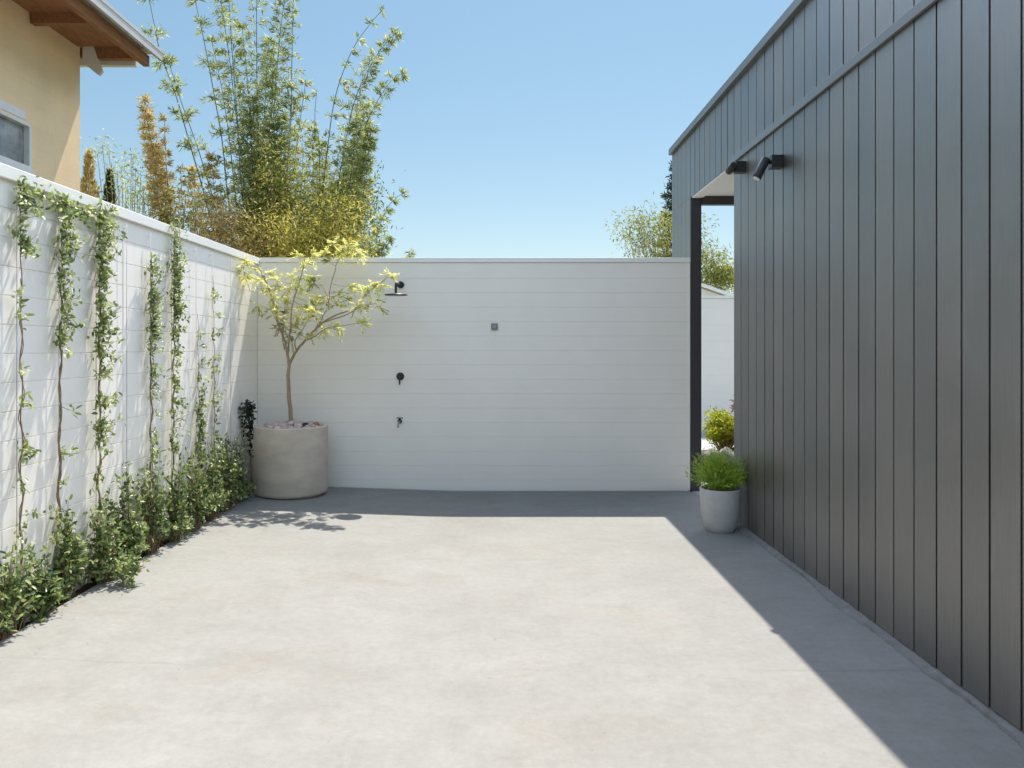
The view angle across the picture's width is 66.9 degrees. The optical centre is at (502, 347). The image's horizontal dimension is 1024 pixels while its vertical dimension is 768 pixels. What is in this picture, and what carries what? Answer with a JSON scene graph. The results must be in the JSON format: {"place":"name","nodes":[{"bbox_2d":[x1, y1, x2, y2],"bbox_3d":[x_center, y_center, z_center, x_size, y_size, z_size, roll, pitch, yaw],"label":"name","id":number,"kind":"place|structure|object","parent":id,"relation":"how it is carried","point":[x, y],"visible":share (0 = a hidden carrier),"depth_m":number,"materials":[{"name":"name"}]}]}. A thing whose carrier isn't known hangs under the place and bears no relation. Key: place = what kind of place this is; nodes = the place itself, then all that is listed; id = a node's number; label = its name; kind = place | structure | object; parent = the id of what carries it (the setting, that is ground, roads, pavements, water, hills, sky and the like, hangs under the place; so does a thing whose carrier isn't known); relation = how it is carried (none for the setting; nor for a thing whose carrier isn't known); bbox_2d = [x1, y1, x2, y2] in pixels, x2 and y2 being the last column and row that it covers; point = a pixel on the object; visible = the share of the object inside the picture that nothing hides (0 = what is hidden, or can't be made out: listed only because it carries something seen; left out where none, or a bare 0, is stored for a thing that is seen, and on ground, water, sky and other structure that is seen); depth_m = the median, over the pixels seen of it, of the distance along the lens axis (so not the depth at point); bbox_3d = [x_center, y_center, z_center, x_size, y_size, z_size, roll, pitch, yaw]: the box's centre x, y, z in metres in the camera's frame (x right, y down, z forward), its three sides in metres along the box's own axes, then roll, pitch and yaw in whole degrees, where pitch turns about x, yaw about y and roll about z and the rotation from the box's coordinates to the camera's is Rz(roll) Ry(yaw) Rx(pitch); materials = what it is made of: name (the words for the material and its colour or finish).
{"place":"outdoors","nodes":[
{"label":"outdoors","id":0,"kind":"place"},
{"bbox_2d":[0,0,163,191],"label":"house","id":1,"kind":"structure","parent":0,"point":[49,49],"depth_m":7.56,"materials":[{"name":"beige paint"}]},
{"bbox_2d":[0,110,34,174],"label":"window","id":2,"kind":"structure","parent":1,"relation":"in","point":[15,133],"depth_m":7.21,"materials":[{"name":"glass"}]},
{"bbox_2d":[9,492,253,635],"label":"soil","id":3,"kind":"structure","parent":0,"point":[84,588],"depth_m":4.64,"materials":[{"name":"brown soil"}]},
{"bbox_2d":[0,544,43,640],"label":"shrub","id":4,"kind":"object","parent":3,"relation":"on","point":[10,614],"visible":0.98,"depth_m":3.81,"materials":[{"name":"green plant"}]},
{"bbox_2d":[7,175,69,626],"bbox_3d":[-2.456,0.266,4.148,0.159,2.360,0.507,0,0,0],"label":"climbing vine","id":5,"kind":"object","parent":3,"relation":"in","point":[25,193],"visible":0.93,"depth_m":4.01,"materials":[{"name":"green plant"}]},
{"bbox_2d":[19,545,71,622],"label":"shrub","id":6,"kind":"object","parent":3,"relation":"on","point":[49,593],"visible":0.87,"depth_m":4.07,"materials":[{"name":"green plant"}]},
{"bbox_2d":[51,494,90,600],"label":"shrub","id":7,"kind":"object","parent":3,"relation":"on","point":[69,584],"visible":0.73,"depth_m":4.41,"materials":[{"name":"green plant"}]},
{"bbox_2d":[48,194,105,603],"bbox_3d":[-2.466,0.309,4.502,0.201,2.408,0.593,0,0,-15],"label":"climbing vine","id":8,"kind":"object","parent":3,"relation":"in","point":[67,247],"visible":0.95,"depth_m":4.37,"materials":[{"name":"green plant"}]},
{"bbox_2d":[79,501,130,583],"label":"shrub","id":9,"kind":"object","parent":3,"relation":"in","point":[103,555],"visible":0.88,"depth_m":4.65,"materials":[{"name":"green plant"}]},
{"bbox_2d":[87,197,127,581],"bbox_3d":[-2.437,0.294,4.830,0.196,2.458,0.443,0,0,0],"label":"climbing vine","id":10,"kind":"object","parent":3,"relation":"in","point":[102,258],"visible":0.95,"depth_m":4.78,"materials":[{"name":"green plant"}]},
{"bbox_2d":[107,461,153,568],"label":"shrub","id":11,"kind":"object","parent":3,"relation":"on","point":[133,531],"visible":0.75,"depth_m":4.95,"materials":[{"name":"green plant"}]},
{"bbox_2d":[133,437,178,554],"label":"shrub","id":12,"kind":"object","parent":3,"relation":"on","point":[152,513],"visible":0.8,"depth_m":5.34,"materials":[{"name":"green plant"}]},
{"bbox_2d":[144,252,171,517],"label":"climbing vine","id":13,"kind":"object","parent":3,"relation":"in","point":[153,303],"visible":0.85,"depth_m":5.50,"materials":[{"name":"green plant"}]},
{"bbox_2d":[157,456,195,542],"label":"shrub","id":14,"kind":"object","parent":3,"relation":"in","point":[177,496],"visible":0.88,"depth_m":5.68,"materials":[{"name":"green plant"}]},
{"bbox_2d":[166,218,192,534],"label":"climbing vine","id":15,"kind":"object","parent":3,"relation":"in","point":[179,306],"visible":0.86,"depth_m":5.87,"materials":[{"name":"green plant"}]},
{"bbox_2d":[179,444,216,531],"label":"shrub","id":16,"kind":"object","parent":3,"relation":"in","point":[198,500],"visible":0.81,"depth_m":6.01,"materials":[{"name":"green plant"}]},
{"bbox_2d":[194,314,211,492],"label":"climbing vine","id":17,"kind":"object","parent":3,"relation":"on","point":[197,445],"visible":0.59,"depth_m":6.35,"materials":[{"name":"green plant"}]},
{"bbox_2d":[197,427,234,522],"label":"shrub","id":18,"kind":"object","parent":3,"relation":"in","point":[212,471],"visible":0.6,"depth_m":6.35,"materials":[{"name":"green plant"}]},
{"bbox_2d":[210,282,226,511],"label":"climbing vine","id":19,"kind":"object","parent":3,"relation":"on","point":[215,295],"visible":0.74,"depth_m":6.70,"materials":[{"name":"green plant"}]},
{"bbox_2d":[212,431,247,511],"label":"shrub","id":20,"kind":"object","parent":3,"relation":"in","point":[229,470],"visible":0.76,"depth_m":6.70,"materials":[{"name":"green plant"}]},
{"bbox_2d":[230,430,256,503],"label":"shrub","id":21,"kind":"object","parent":3,"relation":"on","point":[247,486],"visible":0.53,"depth_m":7.06,"materials":[{"name":"green plant"}]},
{"bbox_2d":[233,399,256,491],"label":"climbing vine","id":22,"kind":"object","parent":3,"relation":"on","point":[249,410],"visible":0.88,"depth_m":7.50,"materials":[{"name":"green plant"}]},
{"bbox_2d":[80,0,793,293],"label":"sky","id":23,"kind":"structure","parent":0,"point":[517,127],"materials":[{"name":"blue"}]},
{"bbox_2d":[0,488,1023,767],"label":"driveway","id":24,"kind":"structure","parent":0,"point":[366,628],"depth_m":3.67,"materials":[{"name":"concrete"}]},
{"bbox_2d":[96,546,149,588],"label":"shrub","id":25,"kind":"object","parent":24,"relation":"on","point":[123,569],"visible":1,"depth_m":4.61,"materials":[{"name":"green plant"}]},
{"bbox_2d":[253,422,327,499],"bbox_3d":[-2.065,1.099,7.570,0.706,0.677,0.706,0,0,0],"label":"planter","id":26,"kind":"object","parent":24,"relation":"on","point":[289,464],"visible":0.89,"depth_m":7.26,"materials":[{"name":"concrete"}]},
{"bbox_2d":[258,419,323,428],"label":"pebbles","id":27,"kind":"object","parent":26,"relation":"in","point":[291,424],"visible":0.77,"depth_m":7.42,"materials":[{"name":"white stone"}]},
{"bbox_2d":[236,236,398,420],"bbox_3d":[-1.845,-0.189,7.493,1.783,1.919,0.909,0,0,0],"label":"potted tree","id":28,"kind":"object","parent":27,"relation":"on","point":[314,302],"visible":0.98,"depth_m":7.54,"materials":[{"name":"green plant"}]},
{"bbox_2d":[700,485,740,532],"bbox_3d":[1.757,1.304,6.250,0.322,0.344,0.322,0,0,0],"label":"pot","id":29,"kind":"object","parent":24,"relation":"on","point":[720,511],"visible":0.88,"depth_m":6.12,"materials":[{"name":"grey concrete"}]},
{"bbox_2d":[685,445,747,490],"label":"potted plant","id":30,"kind":"object","parent":29,"relation":"in","point":[717,475],"visible":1,"depth_m":6.20,"materials":[{"name":"green plant"}]},
{"bbox_2d":[693,430,733,495],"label":"path","id":31,"kind":"structure","parent":0,"point":[704,444],"depth_m":11.80,"materials":[{"name":"grey concrete"}]},
{"bbox_2d":[701,283,733,294],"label":"house","id":32,"kind":"structure","parent":0,"point":[707,289],"depth_m":18.32,"materials":[{"name":"white paint"}]},
{"bbox_2d":[669,0,1023,749],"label":"building","id":33,"kind":"structure","parent":0,"point":[879,330],"depth_m":3.93,"materials":[{"name":"grey paint"}]},
{"bbox_2d":[725,161,745,174],"bbox_3d":[1.877,-1.446,6.238,0.144,0.096,0.115,0,0,0],"label":"spotlight","id":34,"kind":"object","parent":33,"relation":"attached to","point":[737,167],"visible":1,"depth_m":6.20,"materials":[{"name":"black metal"}]},
{"bbox_2d":[752,155,782,180],"bbox_3d":[1.849,-1.254,5.420,0.201,0.173,0.084,0,0,0],"label":"spotlight","id":35,"kind":"object","parent":33,"relation":"attached to","point":[773,162],"visible":1,"depth_m":5.38,"materials":[{"name":"black metal"}]},
{"bbox_3d":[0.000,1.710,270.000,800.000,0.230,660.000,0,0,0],"label":"ground","id":36,"kind":"structure","parent":0,"visible":0},
{"bbox_2d":[80,148,100,197],"bbox_3d":[-5.984,-0.712,11.187,0.628,4.374,0.639,0,0,0],"label":"cypress","id":37,"kind":"object","parent":36,"relation":"on","point":[89,180],"visible":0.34,"depth_m":11.16,"materials":[{"name":"yellow plant"}]},
{"bbox_2d":[102,168,117,203],"bbox_3d":[-5.789,-0.593,11.393,0.410,4.137,0.403,0,0,0],"label":"cypress","id":38,"kind":"object","parent":36,"relation":"on","point":[108,183],"visible":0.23,"depth_m":11.36,"materials":[{"name":"green plant"}]},
{"bbox_2d":[82,128,150,214],"bbox_3d":[-5.362,-0.835,11.033,1.436,4.624,0.835,0,0,21],"label":"tree","id":39,"kind":"object","parent":36,"relation":"on","point":[123,176],"visible":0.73,"depth_m":11.04,"materials":[{"name":"green plant"}]},
{"bbox_2d":[0,163,259,624],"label":"boundary wall","id":40,"kind":"structure","parent":36,"relation":"on","point":[236,348],"depth_m":4.90,"materials":[{"name":"white paint"}]},
{"bbox_2d":[12,189,16,591],"bbox_3d":[-2.516,0.285,4.000,0.026,2.220,0.005,0,0,0],"label":"wire","id":41,"kind":"object","parent":40,"relation":"attached to","point":[16,380],"visible":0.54,"depth_m":4.00,"materials":[{"name":"silver metal"}]},
{"bbox_2d":[124,224,127,507],"bbox_3d":[-2.516,0.285,5.170,0.026,2.220,0.005,0,0,0],"label":"wire","id":42,"kind":"object","parent":40,"relation":"attached to","point":[126,228],"visible":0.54,"depth_m":5.17,"materials":[{"name":"silver metal"}]},
{"bbox_2d":[150,232,150,456],"bbox_3d":[-2.516,0.285,5.520,0.026,2.220,0.005,0,0,0],"label":"wire","id":43,"kind":"object","parent":40,"relation":"attached to","point":[150,338],"visible":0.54,"depth_m":5.52,"materials":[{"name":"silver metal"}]},
{"bbox_2d":[169,239,171,471],"bbox_3d":[-2.516,0.285,5.870,0.026,2.220,0.005,0,0,0],"label":"wire","id":44,"kind":"object","parent":40,"relation":"attached to","point":[171,355],"visible":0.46,"depth_m":5.87,"materials":[{"name":"silver metal"}]},
{"bbox_2d":[99,158,234,236],"bbox_3d":[-4.121,-0.464,9.557,1.749,3.885,1.352,0,0,0],"label":"shrub","id":45,"kind":"object","parent":36,"relation":"on","point":[169,209],"visible":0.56,"depth_m":9.41,"materials":[{"name":"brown plant"}]},
{"bbox_2d":[136,93,227,242],"bbox_3d":[-4.176,-0.814,9.947,1.144,4.589,1.341,0,0,-36],"label":"cypress","id":46,"kind":"object","parent":36,"relation":"on","point":[154,152],"visible":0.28,"depth_m":9.58,"materials":[{"name":"orange plant"}]},
{"bbox_2d":[137,0,246,238],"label":"bamboo","id":47,"kind":"object","parent":36,"relation":"on","point":[167,58],"visible":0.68,"depth_m":9.90,"materials":[{"name":"green plant"}]},
{"bbox_2d":[204,0,262,254],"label":"bamboo","id":48,"kind":"object","parent":36,"relation":"on","point":[229,91],"visible":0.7,"depth_m":9.83,"materials":[{"name":"green plant"}]},
{"bbox_2d":[182,182,291,257],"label":"shrub","id":49,"kind":"object","parent":36,"relation":"on","point":[229,234],"visible":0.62,"depth_m":9.15,"materials":[{"name":"green plant"}]},
{"bbox_2d":[230,0,312,257],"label":"bamboo","id":50,"kind":"object","parent":36,"relation":"on","point":[276,119],"visible":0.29,"depth_m":10.16,"materials":[{"name":"green plant"}]},
{"bbox_2d":[207,109,392,257],"bbox_3d":[-2.414,-0.715,9.643,2.220,4.386,1.785,0,0,0],"label":"shrub","id":51,"kind":"object","parent":36,"relation":"on","point":[291,181],"visible":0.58,"depth_m":9.49,"materials":[{"name":"green plant"}]},
{"bbox_2d":[227,172,391,257],"bbox_3d":[-2.248,-0.282,8.995,2.005,3.523,1.462,0,0,0],"label":"shrub","id":52,"kind":"object","parent":36,"relation":"on","point":[294,239],"visible":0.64,"depth_m":8.86,"materials":[{"name":"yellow plant"}]},
{"bbox_2d":[221,133,404,257],"bbox_3d":[-2.748,-0.790,10.948,2.783,4.540,1.603,0,0,0],"label":"shrub","id":53,"kind":"object","parent":36,"relation":"on","point":[371,210],"visible":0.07,"depth_m":10.85,"materials":[{"name":"green plant"}]},
{"bbox_2d":[300,4,409,257],"bbox_3d":[-1.992,-1.402,9.935,1.583,5.765,1.464,0,0,0],"label":"bamboo","id":54,"kind":"object","parent":36,"relation":"on","point":[360,160],"visible":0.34,"depth_m":9.74,"materials":[{"name":"green plant"}]},
{"bbox_2d":[361,186,415,257],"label":"shrub","id":55,"kind":"object","parent":36,"relation":"on","point":[381,248],"visible":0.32,"depth_m":9.91,"materials":[{"name":"plant"}]},
{"bbox_2d":[258,258,689,491],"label":"boundary wall","id":56,"kind":"structure","parent":36,"relation":"on","point":[571,374],"depth_m":8.00,"materials":[{"name":"white paint"}]},
{"bbox_2d":[384,281,406,295],"bbox_3d":[-1.051,-0.598,7.763,0.226,0.170,0.472,0,0,0],"label":"shower","id":57,"kind":"object","parent":56,"relation":"attached to","point":[399,284],"visible":0.98,"depth_m":7.64,"materials":[{"name":"black metal"}]},
{"bbox_2d":[396,372,403,384],"bbox_3d":[-1.055,0.321,7.969,0.080,0.126,0.061,0,0,0],"label":"shower mixer","id":58,"kind":"object","parent":56,"relation":"attached to","point":[400,376],"visible":1,"depth_m":7.99,"materials":[{"name":"black metal"}]},
{"bbox_2d":[397,417,402,427],"bbox_3d":[-1.054,0.767,7.937,0.063,0.102,0.124,0,0,0],"label":"garden tap","id":59,"kind":"object","parent":56,"relation":"attached to","point":[399,420],"visible":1,"depth_m":7.94,"materials":[{"name":"grey metal"}]},
{"bbox_2d":[491,323,497,329],"bbox_3d":[-0.083,-0.215,7.987,0.068,0.068,0.023,0,0,0],"label":"wall outlet","id":60,"kind":"object","parent":56,"relation":"attached to","point":[494,326],"depth_m":7.98,"materials":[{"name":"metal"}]},
{"bbox_2d":[328,487,688,491],"bbox_3d":[-0.247,1.491,7.965,4.345,0.149,0.066,0,0,0],"label":"linear drain","id":61,"kind":"object","parent":36,"relation":"on","point":[519,491],"visible":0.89,"depth_m":7.95,"materials":[{"name":"metal"}]},
{"bbox_2d":[601,190,705,257],"bbox_3d":[3.345,-0.988,17.030,2.368,4.935,1.738,0,0,0],"label":"tree","id":62,"kind":"object","parent":36,"relation":"on","point":[644,247],"visible":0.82,"depth_m":16.90,"materials":[{"name":"green plant"}]},
{"bbox_2d":[648,159,711,280],"bbox_3d":[5.923,-2.418,25.908,2.416,7.786,2.470,0,0,29],"label":"pine tree","id":63,"kind":"object","parent":36,"relation":"on","point":[665,197],"visible":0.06,"depth_m":25.97,"materials":[{"name":"green plant"}]},
{"bbox_2d":[701,295,733,429],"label":"boundary wall","id":64,"kind":"structure","parent":36,"relation":"on","point":[717,350],"depth_m":13.80,"materials":[{"name":"white paint"}]},
{"bbox_2d":[701,213,733,293],"bbox_3d":[7.003,-1.591,25.028,2.438,6.142,2.038,0,0,0],"label":"tree","id":65,"kind":"object","parent":36,"relation":"on","point":[718,277],"visible":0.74,"depth_m":24.77,"materials":[{"name":"green plant"}]},
{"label":"soil","id":66,"kind":"structure","parent":0,"visible":0},
{"bbox_2d":[701,450,707,465],"bbox_3d":[2.337,1.313,9.084,0.218,0.232,0.193,0,0,0],"label":"rock","id":67,"kind":"object","parent":66,"relation":"on","point":[704,453],"visible":0.25,"depth_m":9.01,"materials":[{"name":"grey stone"}]},
{"bbox_2d":[705,449,718,461],"bbox_3d":[2.467,1.313,9.073,0.234,0.253,0.234,0,0,0],"label":"rock","id":68,"kind":"object","parent":66,"relation":"on","point":[708,453],"visible":0.23,"depth_m":9.01,"materials":[{"name":"grey stone"}]},
{"bbox_2d":[701,405,733,451],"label":"shrub","id":69,"kind":"object","parent":66,"relation":"on","point":[720,428],"visible":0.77,"depth_m":9.50,"materials":[{"name":"green plant"}]},
{"bbox_2d":[720,446,733,464],"bbox_3d":[2.606,1.297,9.087,0.261,0.276,0.244,0,0,0],"label":"rock","id":70,"kind":"object","parent":66,"relation":"on","point":[724,448],"visible":0.27,"depth_m":9.01,"materials":[{"name":"grey stone"}]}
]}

